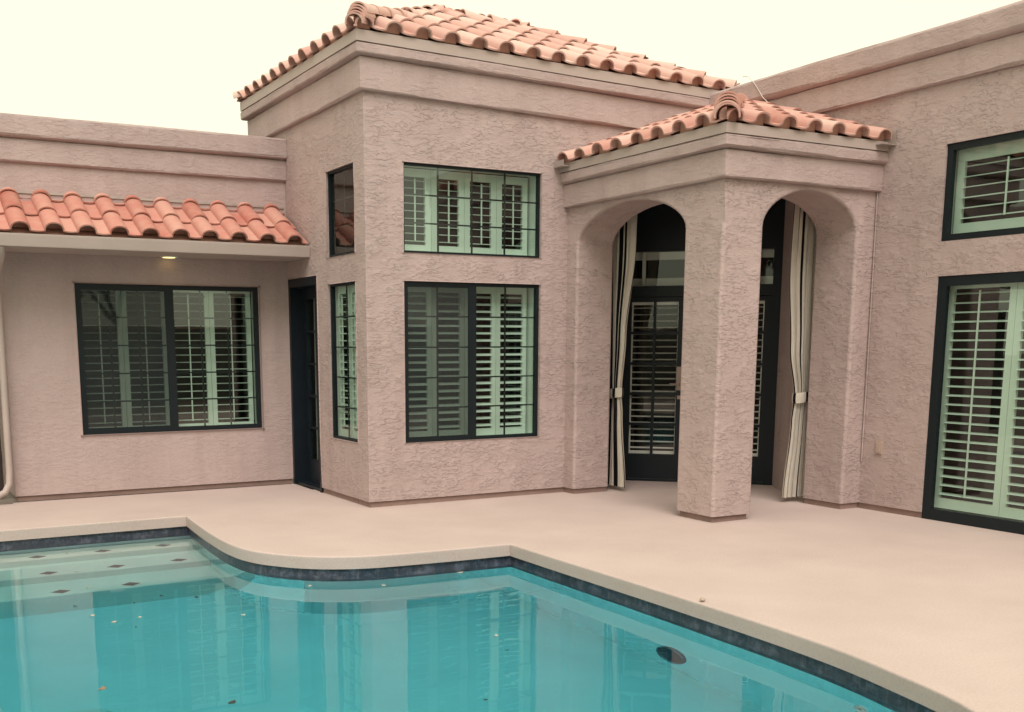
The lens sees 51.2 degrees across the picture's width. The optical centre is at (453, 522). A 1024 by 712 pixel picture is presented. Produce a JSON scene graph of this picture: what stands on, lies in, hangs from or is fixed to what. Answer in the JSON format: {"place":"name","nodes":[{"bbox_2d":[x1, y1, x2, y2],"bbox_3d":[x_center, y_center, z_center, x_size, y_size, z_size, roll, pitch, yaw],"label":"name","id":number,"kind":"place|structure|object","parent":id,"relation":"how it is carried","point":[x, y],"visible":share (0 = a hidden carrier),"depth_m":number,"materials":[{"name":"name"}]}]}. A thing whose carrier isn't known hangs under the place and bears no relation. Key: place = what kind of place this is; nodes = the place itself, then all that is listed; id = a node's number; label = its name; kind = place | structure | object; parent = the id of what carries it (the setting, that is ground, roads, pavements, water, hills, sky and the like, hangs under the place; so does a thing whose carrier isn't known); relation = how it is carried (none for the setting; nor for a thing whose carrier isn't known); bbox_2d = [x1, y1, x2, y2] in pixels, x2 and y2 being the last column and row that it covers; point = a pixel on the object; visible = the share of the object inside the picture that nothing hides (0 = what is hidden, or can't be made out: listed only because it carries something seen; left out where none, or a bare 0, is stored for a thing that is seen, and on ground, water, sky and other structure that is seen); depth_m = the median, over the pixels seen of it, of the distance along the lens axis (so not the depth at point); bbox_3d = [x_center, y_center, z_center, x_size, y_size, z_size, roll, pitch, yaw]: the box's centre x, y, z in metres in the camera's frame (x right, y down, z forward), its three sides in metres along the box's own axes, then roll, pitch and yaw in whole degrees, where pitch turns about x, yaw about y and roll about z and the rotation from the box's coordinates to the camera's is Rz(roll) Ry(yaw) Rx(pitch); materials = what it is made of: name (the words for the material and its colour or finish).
{"place":"outdoors","nodes":[
{"label":"outdoors","id":0,"kind":"place"},
{"bbox_2d":[0,479,313,504],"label":"ground","id":1,"kind":"structure","parent":0,"point":[10,498],"depth_m":11.23,"materials":[{"name":"beige concrete"}]},
{"bbox_2d":[0,534,906,711],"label":"water","id":2,"kind":"structure","parent":0,"point":[426,642],"depth_m":6.15,"materials":[{"name":"teal liquid"}]},
{"bbox_2d":[0,0,1020,134],"label":"sky","id":3,"kind":"structure","parent":0,"point":[179,64],"materials":[{"name":"white"}]},
{"bbox_2d":[0,480,1023,711],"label":"pool deck","id":4,"kind":"structure","parent":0,"point":[928,613],"depth_m":8.04,"materials":[{"name":"beige concrete"}]},
{"bbox_2d":[0,526,935,711],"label":"swimming pool","id":5,"kind":"structure","parent":4,"relation":"in","point":[872,688],"depth_m":7.93,"materials":[{"name":"paint"}]},
{"bbox_2d":[0,0,1023,534],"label":"house","id":6,"kind":"structure","parent":4,"relation":"on","point":[368,260],"depth_m":10.37,"materials":[{"name":"paint"}]},
{"bbox_2d":[74,283,261,434],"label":"window","id":7,"kind":"structure","parent":6,"relation":"in","point":[153,358],"depth_m":11.78,"materials":[{"name":"clear glass"}]},
{"bbox_2d":[302,287,319,484],"bbox_3d":[-1.425,-1.467,11.527,0.105,2.119,0.756,-5,11,-28],"label":"door","id":8,"kind":"structure","parent":6,"relation":"in","point":[312,465],"depth_m":11.73,"materials":[{"name":"paint"}]},
{"bbox_2d":[328,163,353,256],"bbox_3d":[-0.927,-3.000,10.315,0.322,0.897,0.770,-5,11,-28],"label":"window","id":9,"kind":"structure","parent":6,"relation":"in","point":[340,181],"depth_m":10.61,"materials":[{"name":"clear glass"}]},
{"bbox_2d":[330,282,357,441],"bbox_3d":[-0.923,-1.587,10.553,0.322,1.610,0.770,-5,11,-28],"label":"window","id":10,"kind":"structure","parent":6,"relation":"in","point":[342,295],"depth_m":10.67,"materials":[{"name":"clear glass"}]},
{"bbox_2d":[404,281,538,442],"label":"window","id":11,"kind":"structure","parent":6,"relation":"in","point":[471,349],"depth_m":10.83,"materials":[{"name":"clear glass"}]},
{"bbox_2d":[403,162,539,257],"bbox_3d":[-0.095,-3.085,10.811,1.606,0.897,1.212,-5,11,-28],"label":"window","id":12,"kind":"structure","parent":6,"relation":"in","point":[448,209],"depth_m":10.62,"materials":[{"name":"clear glass"}]},
{"bbox_2d":[608,214,637,487],"bbox_3d":[1.762,-1.928,11.051,0.111,3.130,0.410,-5,11,-28],"label":"curtain","id":13,"kind":"object","parent":6,"relation":"hanging from","point":[624,252],"visible":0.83,"depth_m":11.11,"materials":[{"name":"beige fabric"}]},
{"bbox_2d":[622,297,683,478],"bbox_3d":[2.273,-1.503,11.993,0.768,2.022,0.184,3,10,16],"label":"door","id":14,"kind":"structure","parent":6,"relation":"in","point":[651,464],"depth_m":12.03,"materials":[{"name":"paint"}]},
{"bbox_2d":[751,296,771,481],"bbox_3d":[3.052,-1.473,11.801,0.828,2.022,0.116,3,10,16],"label":"door","id":15,"kind":"structure","parent":6,"relation":"in","point":[758,459],"depth_m":11.66,"materials":[{"name":"paint"}]},
{"bbox_2d":[782,204,815,497],"bbox_3d":[3.336,-1.796,10.248,0.358,3.130,0.111,-5,11,-28],"label":"curtain","id":16,"kind":"object","parent":6,"relation":"hanging from","point":[802,264],"visible":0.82,"depth_m":10.25,"materials":[{"name":"beige fabric"}]},
{"bbox_2d":[921,271,1023,534],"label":"sliding door","id":17,"kind":"structure","parent":6,"relation":"in","point":[974,463],"depth_m":9.32,"materials":[{"name":"clear glass"}]},
{"bbox_2d":[941,131,1023,240],"bbox_3d":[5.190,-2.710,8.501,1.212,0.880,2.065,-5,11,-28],"label":"window","id":18,"kind":"structure","parent":6,"relation":"in","point":[984,197],"depth_m":9.06,"materials":[{"name":"clear glass"}]}
]}

